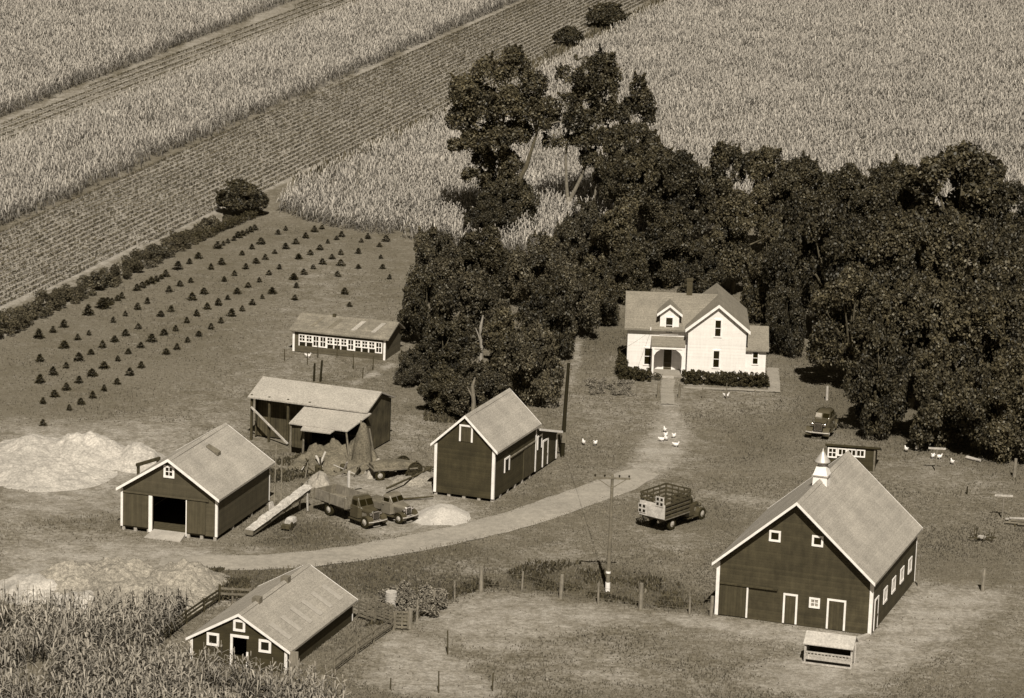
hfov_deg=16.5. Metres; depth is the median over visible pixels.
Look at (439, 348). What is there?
tree
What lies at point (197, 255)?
seedling
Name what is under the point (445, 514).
sand pile
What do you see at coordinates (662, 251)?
tree
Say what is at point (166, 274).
seedling
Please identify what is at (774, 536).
window
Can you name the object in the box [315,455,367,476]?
scrap heap
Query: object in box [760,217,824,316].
tree
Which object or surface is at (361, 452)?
haystack
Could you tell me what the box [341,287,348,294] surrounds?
seedling
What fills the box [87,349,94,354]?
seedling
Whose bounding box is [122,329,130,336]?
seedling
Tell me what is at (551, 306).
tree
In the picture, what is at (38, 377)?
seedling
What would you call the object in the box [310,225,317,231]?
seedling
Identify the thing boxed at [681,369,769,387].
hedge
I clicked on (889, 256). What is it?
tree
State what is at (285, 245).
seedling
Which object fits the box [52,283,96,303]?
shrub
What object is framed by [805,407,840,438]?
sedan car
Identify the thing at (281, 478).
leaning pole
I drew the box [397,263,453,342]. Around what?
tree
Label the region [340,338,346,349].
window
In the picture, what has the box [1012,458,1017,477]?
gate post
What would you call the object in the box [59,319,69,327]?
seedling
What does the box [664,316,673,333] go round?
window
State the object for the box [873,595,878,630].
door
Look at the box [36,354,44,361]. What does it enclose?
seedling
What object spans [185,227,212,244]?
shrub
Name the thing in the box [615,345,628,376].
hedge
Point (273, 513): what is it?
grain elevator
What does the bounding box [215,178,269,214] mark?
tree
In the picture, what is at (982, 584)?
fence
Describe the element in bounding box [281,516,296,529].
covered engine
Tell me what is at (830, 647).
feed bunk
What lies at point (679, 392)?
garden fence
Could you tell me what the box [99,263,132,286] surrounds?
shrub
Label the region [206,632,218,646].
window
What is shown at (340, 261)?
seedling
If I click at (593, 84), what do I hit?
tree
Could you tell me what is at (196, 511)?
sliding door
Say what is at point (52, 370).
seedling
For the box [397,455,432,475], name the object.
hay rake
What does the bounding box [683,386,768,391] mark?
foundation walk
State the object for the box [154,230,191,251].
shrub
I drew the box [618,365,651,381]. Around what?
hedge
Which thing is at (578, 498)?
lane
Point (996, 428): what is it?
tree
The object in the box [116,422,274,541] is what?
machine shed
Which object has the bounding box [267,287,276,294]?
seedling
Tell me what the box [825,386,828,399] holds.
gate post
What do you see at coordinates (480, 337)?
dead trunk
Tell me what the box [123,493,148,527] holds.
sliding door
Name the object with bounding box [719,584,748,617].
sliding door
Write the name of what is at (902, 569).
window
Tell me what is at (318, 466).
scrap heap
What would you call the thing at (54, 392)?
seedling
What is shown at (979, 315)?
tree
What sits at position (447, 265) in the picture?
tree
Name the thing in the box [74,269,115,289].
shrub
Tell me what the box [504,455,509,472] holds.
window
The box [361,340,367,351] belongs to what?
window
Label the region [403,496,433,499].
timber pole
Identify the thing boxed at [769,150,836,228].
tree
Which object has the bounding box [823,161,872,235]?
tree
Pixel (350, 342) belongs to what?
window
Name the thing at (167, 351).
seedling
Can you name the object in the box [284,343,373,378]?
wire fence
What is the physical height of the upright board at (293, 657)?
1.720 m
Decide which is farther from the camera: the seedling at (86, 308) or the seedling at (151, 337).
the seedling at (86, 308)
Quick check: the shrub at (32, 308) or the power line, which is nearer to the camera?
the power line
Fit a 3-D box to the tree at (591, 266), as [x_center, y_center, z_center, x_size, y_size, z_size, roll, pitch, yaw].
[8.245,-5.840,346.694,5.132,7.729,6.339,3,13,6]
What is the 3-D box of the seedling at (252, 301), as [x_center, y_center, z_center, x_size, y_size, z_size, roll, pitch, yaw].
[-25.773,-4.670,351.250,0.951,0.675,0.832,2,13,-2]
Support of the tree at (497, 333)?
on the ground at (888, 648)
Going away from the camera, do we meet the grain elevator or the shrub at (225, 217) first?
the grain elevator
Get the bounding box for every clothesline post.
[928,447,945,470]
[995,494,1012,518]
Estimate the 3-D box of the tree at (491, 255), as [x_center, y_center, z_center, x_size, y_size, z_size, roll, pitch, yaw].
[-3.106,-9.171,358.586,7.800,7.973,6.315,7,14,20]
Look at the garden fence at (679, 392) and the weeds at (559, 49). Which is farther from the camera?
the weeds at (559, 49)
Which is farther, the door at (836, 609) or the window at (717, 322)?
the window at (717, 322)
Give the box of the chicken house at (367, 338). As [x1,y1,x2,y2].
[289,312,404,359]
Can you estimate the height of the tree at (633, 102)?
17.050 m
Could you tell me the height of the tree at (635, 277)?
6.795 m
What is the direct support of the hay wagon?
on the ground at (888, 648)
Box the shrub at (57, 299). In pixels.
[27,287,66,310]
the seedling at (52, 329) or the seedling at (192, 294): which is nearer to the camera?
the seedling at (52, 329)
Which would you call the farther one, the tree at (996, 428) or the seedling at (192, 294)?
the seedling at (192, 294)
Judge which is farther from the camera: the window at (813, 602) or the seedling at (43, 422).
the seedling at (43, 422)
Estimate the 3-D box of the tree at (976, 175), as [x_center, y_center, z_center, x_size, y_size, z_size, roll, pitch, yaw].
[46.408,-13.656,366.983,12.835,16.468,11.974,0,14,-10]
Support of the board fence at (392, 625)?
on the ground at (888, 648)
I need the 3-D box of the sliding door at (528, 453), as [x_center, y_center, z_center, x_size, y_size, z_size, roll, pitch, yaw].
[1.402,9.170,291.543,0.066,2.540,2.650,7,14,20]
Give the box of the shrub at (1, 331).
[0,327,4,337]
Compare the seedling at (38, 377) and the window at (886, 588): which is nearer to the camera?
the window at (886, 588)
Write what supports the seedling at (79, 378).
on the ground at (888, 648)
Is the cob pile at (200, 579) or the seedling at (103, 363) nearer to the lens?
the cob pile at (200, 579)
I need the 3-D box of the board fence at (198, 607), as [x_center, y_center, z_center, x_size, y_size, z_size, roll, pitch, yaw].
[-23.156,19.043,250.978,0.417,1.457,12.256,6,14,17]
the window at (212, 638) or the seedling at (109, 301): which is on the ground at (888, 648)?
the seedling at (109, 301)
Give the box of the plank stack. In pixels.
[1005,517,1023,525]
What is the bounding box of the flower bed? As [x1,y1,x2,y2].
[583,377,634,395]
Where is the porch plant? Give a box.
[652,372,662,380]
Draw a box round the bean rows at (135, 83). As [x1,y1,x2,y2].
[0,0,354,141]
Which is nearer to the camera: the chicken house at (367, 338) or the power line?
the power line
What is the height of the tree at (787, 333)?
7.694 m
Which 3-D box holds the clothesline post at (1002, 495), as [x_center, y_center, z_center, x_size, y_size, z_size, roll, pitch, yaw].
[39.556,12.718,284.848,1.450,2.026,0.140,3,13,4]
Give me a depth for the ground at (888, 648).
301.07 m
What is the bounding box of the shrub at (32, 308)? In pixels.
[11,301,53,325]
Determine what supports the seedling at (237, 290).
on the ground at (888, 648)
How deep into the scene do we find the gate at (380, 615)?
252.91 m
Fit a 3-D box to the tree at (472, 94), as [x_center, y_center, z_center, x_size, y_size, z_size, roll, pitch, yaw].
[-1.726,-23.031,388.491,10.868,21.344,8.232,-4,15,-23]
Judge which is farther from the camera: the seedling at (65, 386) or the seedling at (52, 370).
the seedling at (52, 370)
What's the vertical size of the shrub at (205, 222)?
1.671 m
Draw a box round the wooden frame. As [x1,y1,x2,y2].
[136,457,160,474]
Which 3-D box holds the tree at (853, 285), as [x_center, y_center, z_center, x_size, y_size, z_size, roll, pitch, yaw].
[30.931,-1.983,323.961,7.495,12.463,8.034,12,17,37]
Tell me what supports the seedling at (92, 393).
on the ground at (888, 648)
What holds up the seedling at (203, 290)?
on the ground at (888, 648)
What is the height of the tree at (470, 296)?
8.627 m
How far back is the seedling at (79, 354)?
326.57 m
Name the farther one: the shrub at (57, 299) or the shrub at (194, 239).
the shrub at (194, 239)
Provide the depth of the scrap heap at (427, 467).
291.56 m
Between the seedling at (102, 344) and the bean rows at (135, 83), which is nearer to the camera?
the seedling at (102, 344)
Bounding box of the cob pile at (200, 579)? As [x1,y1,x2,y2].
[34,556,240,619]
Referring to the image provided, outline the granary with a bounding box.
[430,388,562,501]
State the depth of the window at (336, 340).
331.43 m
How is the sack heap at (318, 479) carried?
on the ground at (888, 648)
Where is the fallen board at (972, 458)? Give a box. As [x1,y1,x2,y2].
[965,456,980,461]
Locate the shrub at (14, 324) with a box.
[0,306,33,334]
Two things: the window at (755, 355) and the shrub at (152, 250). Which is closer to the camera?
the window at (755, 355)
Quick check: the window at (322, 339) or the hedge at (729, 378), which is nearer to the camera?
the hedge at (729, 378)
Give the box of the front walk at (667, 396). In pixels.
[660,379,674,404]
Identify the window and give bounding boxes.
[163,465,174,478]
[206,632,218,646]
[233,619,244,631]
[258,639,270,653]
[299,334,305,345]
[305,334,312,345]
[312,335,318,346]
[319,336,326,347]
[326,337,332,347]
[333,337,339,348]
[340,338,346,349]
[347,339,353,350]
[354,339,360,350]
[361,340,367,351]
[368,341,374,352]
[375,341,381,353]
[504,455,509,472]
[537,433,542,449]
[643,347,651,365]
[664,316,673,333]
[712,349,720,368]
[714,319,722,337]
[752,352,758,364]
[769,530,780,541]
[809,597,819,608]
[812,535,823,546]
[827,447,836,457]
[837,448,846,455]
[847,448,856,456]
[856,449,864,457]
[883,585,887,604]
[891,575,895,593]
[900,565,904,583]
[908,556,912,574]
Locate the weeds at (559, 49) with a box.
[291,0,672,184]
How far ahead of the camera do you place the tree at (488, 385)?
309.33 m
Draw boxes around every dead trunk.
[467,377,475,410]
[475,315,483,362]
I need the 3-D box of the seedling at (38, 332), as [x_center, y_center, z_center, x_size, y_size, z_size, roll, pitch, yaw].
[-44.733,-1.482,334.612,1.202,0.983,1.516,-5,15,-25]
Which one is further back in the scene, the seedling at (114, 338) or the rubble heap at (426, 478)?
the seedling at (114, 338)
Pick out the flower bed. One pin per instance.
(624, 387)
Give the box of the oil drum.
[385,590,396,606]
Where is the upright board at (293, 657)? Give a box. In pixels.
[289,651,298,674]
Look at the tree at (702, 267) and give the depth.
356.50 m
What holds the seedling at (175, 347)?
on the ground at (888, 648)
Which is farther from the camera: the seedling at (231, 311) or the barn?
the seedling at (231, 311)
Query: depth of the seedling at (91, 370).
320.94 m
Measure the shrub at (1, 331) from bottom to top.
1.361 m
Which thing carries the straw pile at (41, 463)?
on the ground at (888, 648)
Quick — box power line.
[569,369,611,473]
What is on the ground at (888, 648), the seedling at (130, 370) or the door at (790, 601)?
the seedling at (130, 370)
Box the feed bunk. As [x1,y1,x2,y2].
[802,630,857,669]
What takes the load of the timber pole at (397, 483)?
on the rubble heap at (426, 478)
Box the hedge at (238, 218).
[190,207,264,241]
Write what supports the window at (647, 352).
in the farmhouse
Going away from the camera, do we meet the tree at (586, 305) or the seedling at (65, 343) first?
the seedling at (65, 343)
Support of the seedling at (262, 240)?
on the ground at (888, 648)
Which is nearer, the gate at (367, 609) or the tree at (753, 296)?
the gate at (367, 609)
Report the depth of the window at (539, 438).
293.63 m
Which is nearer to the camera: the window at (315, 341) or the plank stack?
the plank stack
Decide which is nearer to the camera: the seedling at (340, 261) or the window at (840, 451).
the window at (840, 451)
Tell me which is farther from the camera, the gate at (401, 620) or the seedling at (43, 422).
the seedling at (43, 422)
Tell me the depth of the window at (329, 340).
331.68 m
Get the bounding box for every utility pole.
[560,363,571,456]
[594,474,629,591]
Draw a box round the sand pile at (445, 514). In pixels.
[413,503,470,525]
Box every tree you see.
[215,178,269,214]
[393,348,430,384]
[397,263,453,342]
[405,223,464,297]
[412,313,482,380]
[416,366,457,414]
[434,264,511,345]
[438,359,512,415]
[444,43,554,202]
[452,223,512,296]
[461,196,503,239]
[477,180,520,237]
[481,304,531,380]
[489,155,540,218]
[499,319,564,405]
[507,229,567,301]
[517,267,575,357]
[518,199,538,227]
[535,259,601,336]
[537,43,627,213]
[551,25,584,44]
[553,197,604,266]
[575,252,620,325]
[585,2,631,25]
[588,201,641,275]
[592,123,641,203]
[594,70,657,201]
[601,241,652,304]
[611,135,673,226]
[633,203,694,289]
[640,148,716,247]
[668,237,726,293]
[700,140,745,231]
[702,189,768,293]
[737,144,786,247]
[738,211,788,320]
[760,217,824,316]
[763,279,806,356]
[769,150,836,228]
[786,198,868,321]
[805,261,884,385]
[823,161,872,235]
[841,315,916,440]
[850,202,929,322]
[854,153,935,227]
[859,263,959,407]
[896,139,1008,272]
[909,329,972,447]
[915,208,987,309]
[942,278,1021,396]
[957,340,1023,463]
[965,214,1023,300]
[978,179,1023,246]
[992,276,1023,356]
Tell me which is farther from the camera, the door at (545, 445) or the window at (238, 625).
the door at (545, 445)
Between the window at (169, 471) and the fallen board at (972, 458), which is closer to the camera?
the window at (169, 471)
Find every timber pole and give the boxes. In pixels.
[386,466,433,488]
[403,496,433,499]
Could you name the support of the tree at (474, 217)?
on the ground at (888, 648)
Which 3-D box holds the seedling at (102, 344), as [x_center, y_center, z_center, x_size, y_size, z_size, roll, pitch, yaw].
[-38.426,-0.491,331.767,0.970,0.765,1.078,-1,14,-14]
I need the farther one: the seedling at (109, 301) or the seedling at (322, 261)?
the seedling at (322, 261)
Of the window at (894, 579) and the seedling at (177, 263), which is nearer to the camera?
the window at (894, 579)
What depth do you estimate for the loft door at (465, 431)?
284.11 m
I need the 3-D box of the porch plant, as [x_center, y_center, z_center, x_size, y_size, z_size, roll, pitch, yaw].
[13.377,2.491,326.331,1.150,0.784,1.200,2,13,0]
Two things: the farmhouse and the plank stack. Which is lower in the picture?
the plank stack
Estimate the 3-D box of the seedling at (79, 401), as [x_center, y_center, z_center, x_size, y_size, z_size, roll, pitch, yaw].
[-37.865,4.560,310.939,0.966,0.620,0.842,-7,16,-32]
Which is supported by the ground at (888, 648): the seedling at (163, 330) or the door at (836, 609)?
the seedling at (163, 330)
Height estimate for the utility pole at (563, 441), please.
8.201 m
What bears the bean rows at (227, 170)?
on the ground at (888, 648)
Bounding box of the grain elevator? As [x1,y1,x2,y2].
[246,484,311,535]
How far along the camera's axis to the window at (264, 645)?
241.71 m
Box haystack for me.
[351,422,372,468]
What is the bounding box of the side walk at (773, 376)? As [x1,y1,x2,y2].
[766,367,780,392]
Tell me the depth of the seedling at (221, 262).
369.16 m
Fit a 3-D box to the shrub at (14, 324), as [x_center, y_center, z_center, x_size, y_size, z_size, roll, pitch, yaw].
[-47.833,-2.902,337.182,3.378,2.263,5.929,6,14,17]
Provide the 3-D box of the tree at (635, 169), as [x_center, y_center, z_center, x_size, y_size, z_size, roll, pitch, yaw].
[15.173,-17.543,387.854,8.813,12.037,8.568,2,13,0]
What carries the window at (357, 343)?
in the chicken house at (367, 338)
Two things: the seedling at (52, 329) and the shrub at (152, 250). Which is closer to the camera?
the seedling at (52, 329)
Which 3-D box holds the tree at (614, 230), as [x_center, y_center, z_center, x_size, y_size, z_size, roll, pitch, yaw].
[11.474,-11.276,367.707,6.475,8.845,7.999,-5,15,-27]
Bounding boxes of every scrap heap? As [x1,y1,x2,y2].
[289,451,334,477]
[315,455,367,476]
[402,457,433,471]
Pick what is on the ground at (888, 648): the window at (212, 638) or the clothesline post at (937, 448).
the clothesline post at (937, 448)
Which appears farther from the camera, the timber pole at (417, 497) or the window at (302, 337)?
the window at (302, 337)
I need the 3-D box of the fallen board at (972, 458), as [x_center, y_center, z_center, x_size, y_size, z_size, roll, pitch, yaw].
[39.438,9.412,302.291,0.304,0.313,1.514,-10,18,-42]
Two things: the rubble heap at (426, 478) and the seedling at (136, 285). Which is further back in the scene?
the seedling at (136, 285)
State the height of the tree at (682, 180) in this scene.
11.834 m
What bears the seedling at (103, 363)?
on the ground at (888, 648)
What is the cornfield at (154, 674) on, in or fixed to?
on the ground at (888, 648)
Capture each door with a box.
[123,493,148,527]
[186,500,205,534]
[459,424,472,442]
[523,443,534,478]
[542,437,548,466]
[662,349,672,369]
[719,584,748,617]
[782,593,797,623]
[826,598,845,630]
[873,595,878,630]
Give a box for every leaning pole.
[274,445,276,503]
[280,452,282,500]
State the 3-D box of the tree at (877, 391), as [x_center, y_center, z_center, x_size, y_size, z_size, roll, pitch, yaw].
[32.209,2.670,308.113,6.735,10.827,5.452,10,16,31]
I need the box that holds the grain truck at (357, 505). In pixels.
[314,483,386,527]
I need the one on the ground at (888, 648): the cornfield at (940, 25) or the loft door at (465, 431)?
the cornfield at (940, 25)
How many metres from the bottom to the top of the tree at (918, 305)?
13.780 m
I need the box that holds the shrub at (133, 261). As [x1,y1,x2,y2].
[114,247,158,271]
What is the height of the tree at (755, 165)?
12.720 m
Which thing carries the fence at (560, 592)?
on the ground at (888, 648)
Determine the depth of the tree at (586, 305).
339.95 m
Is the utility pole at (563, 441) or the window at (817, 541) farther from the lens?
the utility pole at (563, 441)
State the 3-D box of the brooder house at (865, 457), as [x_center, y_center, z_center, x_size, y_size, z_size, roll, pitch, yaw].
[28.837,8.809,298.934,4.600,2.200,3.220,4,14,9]
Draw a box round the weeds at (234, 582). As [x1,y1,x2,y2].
[196,404,713,625]
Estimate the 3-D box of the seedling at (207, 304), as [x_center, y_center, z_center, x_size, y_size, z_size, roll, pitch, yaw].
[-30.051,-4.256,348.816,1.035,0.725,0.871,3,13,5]
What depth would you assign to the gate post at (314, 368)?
321.61 m
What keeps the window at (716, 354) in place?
in the farmhouse
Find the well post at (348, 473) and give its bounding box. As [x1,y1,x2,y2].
[333,463,363,487]
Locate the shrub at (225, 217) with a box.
[216,214,237,227]
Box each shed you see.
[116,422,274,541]
[185,563,357,671]
[248,376,394,455]
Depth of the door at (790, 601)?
255.55 m
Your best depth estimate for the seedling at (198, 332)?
337.55 m
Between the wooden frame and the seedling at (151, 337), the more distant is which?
the seedling at (151, 337)
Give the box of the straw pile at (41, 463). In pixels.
[0,431,165,491]
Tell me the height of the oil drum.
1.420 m
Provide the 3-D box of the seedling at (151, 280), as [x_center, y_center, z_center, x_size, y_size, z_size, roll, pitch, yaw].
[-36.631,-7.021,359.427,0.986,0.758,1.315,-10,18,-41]
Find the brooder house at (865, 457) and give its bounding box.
[825,443,881,471]
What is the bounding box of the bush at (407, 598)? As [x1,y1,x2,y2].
[377,580,448,615]
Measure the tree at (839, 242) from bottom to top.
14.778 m
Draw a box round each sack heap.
[304,471,330,488]
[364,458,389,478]
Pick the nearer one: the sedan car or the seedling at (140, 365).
the sedan car
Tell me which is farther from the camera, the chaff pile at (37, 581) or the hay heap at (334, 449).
the hay heap at (334, 449)
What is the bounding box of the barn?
[712,448,922,633]
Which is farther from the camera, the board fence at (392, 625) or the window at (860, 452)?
the window at (860, 452)
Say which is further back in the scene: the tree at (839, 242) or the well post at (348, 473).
the tree at (839, 242)
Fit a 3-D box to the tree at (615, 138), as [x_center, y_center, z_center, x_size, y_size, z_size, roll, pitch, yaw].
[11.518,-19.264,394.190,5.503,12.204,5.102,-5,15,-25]
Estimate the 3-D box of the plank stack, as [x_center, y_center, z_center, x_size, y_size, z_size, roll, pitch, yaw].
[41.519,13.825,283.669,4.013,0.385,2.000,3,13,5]
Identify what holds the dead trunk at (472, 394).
on the ground at (888, 648)
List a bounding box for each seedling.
[33,328,45,338]
[35,374,44,383]
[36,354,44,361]
[39,419,47,425]
[48,366,58,375]
[49,326,57,332]
[49,389,60,396]
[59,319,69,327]
[59,340,69,348]
[61,382,71,389]
[73,352,84,360]
[73,376,83,383]
[77,397,85,404]
[82,304,94,315]
[86,368,98,376]
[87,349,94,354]
[89,390,96,398]
[95,297,110,309]
[98,340,106,347]
[98,361,109,368]
[104,297,113,304]
[110,335,118,342]
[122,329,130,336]
[125,367,134,375]
[132,283,141,290]
[133,302,140,309]
[136,361,145,368]
[145,333,157,341]
[149,276,156,283]
[159,328,168,334]
[162,348,170,354]
[163,269,169,276]
[171,261,182,270]
[173,343,181,349]
[186,292,197,299]
[194,252,202,258]
[195,330,202,336]
[199,287,207,293]
[203,302,211,309]
[213,241,221,248]
[214,298,221,305]
[217,258,225,264]
[225,308,236,316]
[233,287,241,293]
[235,231,242,237]
[248,299,255,304]
[253,258,259,263]
[255,237,265,244]
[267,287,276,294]
[283,243,291,248]
[300,269,307,274]
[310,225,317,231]
[318,258,326,264]
[335,259,346,265]
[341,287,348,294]
[381,235,390,241]
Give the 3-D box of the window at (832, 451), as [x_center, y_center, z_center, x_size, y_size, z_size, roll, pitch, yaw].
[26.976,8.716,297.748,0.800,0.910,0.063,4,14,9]
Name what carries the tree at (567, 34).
on the ground at (888, 648)
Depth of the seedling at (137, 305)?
347.81 m
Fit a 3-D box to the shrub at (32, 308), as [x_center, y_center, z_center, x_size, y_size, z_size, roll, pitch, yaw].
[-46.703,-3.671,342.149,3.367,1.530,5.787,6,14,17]
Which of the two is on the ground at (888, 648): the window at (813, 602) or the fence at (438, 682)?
the fence at (438, 682)
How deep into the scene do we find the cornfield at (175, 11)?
513.97 m
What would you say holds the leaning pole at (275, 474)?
on the ground at (888, 648)
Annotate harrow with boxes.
[968,527,995,540]
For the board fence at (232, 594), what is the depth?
256.51 m
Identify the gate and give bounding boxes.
[358,600,375,621]
[375,601,392,623]
[394,611,408,628]
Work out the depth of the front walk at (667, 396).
322.13 m
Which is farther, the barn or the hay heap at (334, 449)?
the hay heap at (334, 449)
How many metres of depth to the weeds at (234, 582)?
264.21 m
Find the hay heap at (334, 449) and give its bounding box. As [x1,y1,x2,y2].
[288,438,378,475]
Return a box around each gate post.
[313,363,315,381]
[319,360,322,381]
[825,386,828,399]
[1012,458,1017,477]
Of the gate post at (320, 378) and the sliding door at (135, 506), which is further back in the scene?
the gate post at (320, 378)
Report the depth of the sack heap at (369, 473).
290.60 m
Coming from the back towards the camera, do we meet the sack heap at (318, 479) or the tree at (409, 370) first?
the tree at (409, 370)
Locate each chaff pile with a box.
[0,573,61,604]
[53,590,94,613]
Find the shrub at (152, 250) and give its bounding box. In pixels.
[138,243,176,262]
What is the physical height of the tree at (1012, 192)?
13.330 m
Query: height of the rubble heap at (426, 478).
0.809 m
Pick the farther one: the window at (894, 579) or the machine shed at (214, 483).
the machine shed at (214, 483)
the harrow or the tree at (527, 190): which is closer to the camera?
the harrow
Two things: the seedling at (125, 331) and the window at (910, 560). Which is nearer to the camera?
the window at (910, 560)
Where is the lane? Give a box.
[159,469,658,569]
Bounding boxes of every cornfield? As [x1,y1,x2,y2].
[0,0,292,116]
[0,0,517,222]
[0,578,351,697]
[276,0,1023,253]
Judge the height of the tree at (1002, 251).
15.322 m
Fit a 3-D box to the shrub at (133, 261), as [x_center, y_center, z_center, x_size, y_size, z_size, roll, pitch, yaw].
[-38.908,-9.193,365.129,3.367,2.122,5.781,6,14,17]
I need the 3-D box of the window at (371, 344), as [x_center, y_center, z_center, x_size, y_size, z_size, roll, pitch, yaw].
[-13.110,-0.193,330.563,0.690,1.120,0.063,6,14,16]
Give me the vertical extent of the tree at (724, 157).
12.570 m
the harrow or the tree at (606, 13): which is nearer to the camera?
the harrow
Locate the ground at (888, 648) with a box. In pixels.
[0,0,1023,697]
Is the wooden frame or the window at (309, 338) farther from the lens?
the window at (309, 338)
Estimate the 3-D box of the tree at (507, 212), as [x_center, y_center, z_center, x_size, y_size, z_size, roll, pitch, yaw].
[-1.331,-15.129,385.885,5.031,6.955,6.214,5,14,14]
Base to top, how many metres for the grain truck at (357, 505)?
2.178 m
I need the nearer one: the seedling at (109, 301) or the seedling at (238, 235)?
the seedling at (109, 301)
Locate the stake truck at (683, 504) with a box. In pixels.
[638,483,705,529]
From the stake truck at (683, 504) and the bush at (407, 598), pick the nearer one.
the bush at (407, 598)
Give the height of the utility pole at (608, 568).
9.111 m
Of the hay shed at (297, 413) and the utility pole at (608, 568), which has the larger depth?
the hay shed at (297, 413)
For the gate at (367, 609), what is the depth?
253.26 m
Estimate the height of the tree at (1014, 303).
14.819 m
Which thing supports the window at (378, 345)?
in the chicken house at (367, 338)
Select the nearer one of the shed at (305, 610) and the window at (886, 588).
the shed at (305, 610)
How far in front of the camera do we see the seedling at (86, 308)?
344.66 m
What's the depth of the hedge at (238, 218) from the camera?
388.53 m
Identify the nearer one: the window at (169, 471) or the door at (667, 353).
the window at (169, 471)
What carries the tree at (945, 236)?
on the ground at (888, 648)
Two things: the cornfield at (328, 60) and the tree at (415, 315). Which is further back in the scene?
the cornfield at (328, 60)
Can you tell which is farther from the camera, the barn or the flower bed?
the flower bed
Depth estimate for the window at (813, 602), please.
254.86 m
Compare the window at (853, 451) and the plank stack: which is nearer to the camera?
the plank stack
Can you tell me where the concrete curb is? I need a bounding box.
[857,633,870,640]
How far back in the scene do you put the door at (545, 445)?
295.21 m
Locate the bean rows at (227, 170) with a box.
[0,0,645,304]
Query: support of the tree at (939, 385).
on the ground at (888, 648)
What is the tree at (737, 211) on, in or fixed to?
on the ground at (888, 648)
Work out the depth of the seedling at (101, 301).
347.78 m
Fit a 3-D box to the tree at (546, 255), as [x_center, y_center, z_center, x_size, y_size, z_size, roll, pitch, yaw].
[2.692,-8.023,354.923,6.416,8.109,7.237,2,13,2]
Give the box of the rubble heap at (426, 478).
[385,471,433,487]
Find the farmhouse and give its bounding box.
[625,278,768,378]
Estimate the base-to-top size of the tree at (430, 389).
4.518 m
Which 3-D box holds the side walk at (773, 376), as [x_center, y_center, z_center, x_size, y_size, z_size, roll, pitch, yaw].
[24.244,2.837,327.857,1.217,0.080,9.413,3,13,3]
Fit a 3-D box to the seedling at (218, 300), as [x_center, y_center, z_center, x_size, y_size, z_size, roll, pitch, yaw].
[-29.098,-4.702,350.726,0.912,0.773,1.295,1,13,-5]
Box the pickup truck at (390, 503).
[371,491,418,523]
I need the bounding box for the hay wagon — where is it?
[367,459,417,480]
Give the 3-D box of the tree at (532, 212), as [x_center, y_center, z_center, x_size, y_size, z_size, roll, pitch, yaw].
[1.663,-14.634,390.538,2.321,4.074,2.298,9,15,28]
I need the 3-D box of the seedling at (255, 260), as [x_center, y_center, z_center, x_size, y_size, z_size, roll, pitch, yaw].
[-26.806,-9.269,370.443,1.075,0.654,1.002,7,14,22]
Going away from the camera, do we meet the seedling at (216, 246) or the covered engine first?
the covered engine
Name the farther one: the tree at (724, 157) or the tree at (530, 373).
the tree at (724, 157)
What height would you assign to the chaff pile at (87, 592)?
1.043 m
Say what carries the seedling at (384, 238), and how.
on the ground at (888, 648)
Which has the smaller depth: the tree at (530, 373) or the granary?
the granary
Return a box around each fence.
[152,584,220,648]
[218,583,250,602]
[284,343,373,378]
[333,612,394,672]
[390,671,493,692]
[408,566,713,628]
[581,377,782,402]
[917,568,1023,591]
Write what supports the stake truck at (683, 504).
on the ground at (888, 648)
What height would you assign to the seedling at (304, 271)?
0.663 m
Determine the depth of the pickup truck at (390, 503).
278.34 m
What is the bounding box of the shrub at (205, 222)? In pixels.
[194,215,229,235]
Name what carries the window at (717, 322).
in the farmhouse
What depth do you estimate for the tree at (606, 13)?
545.97 m

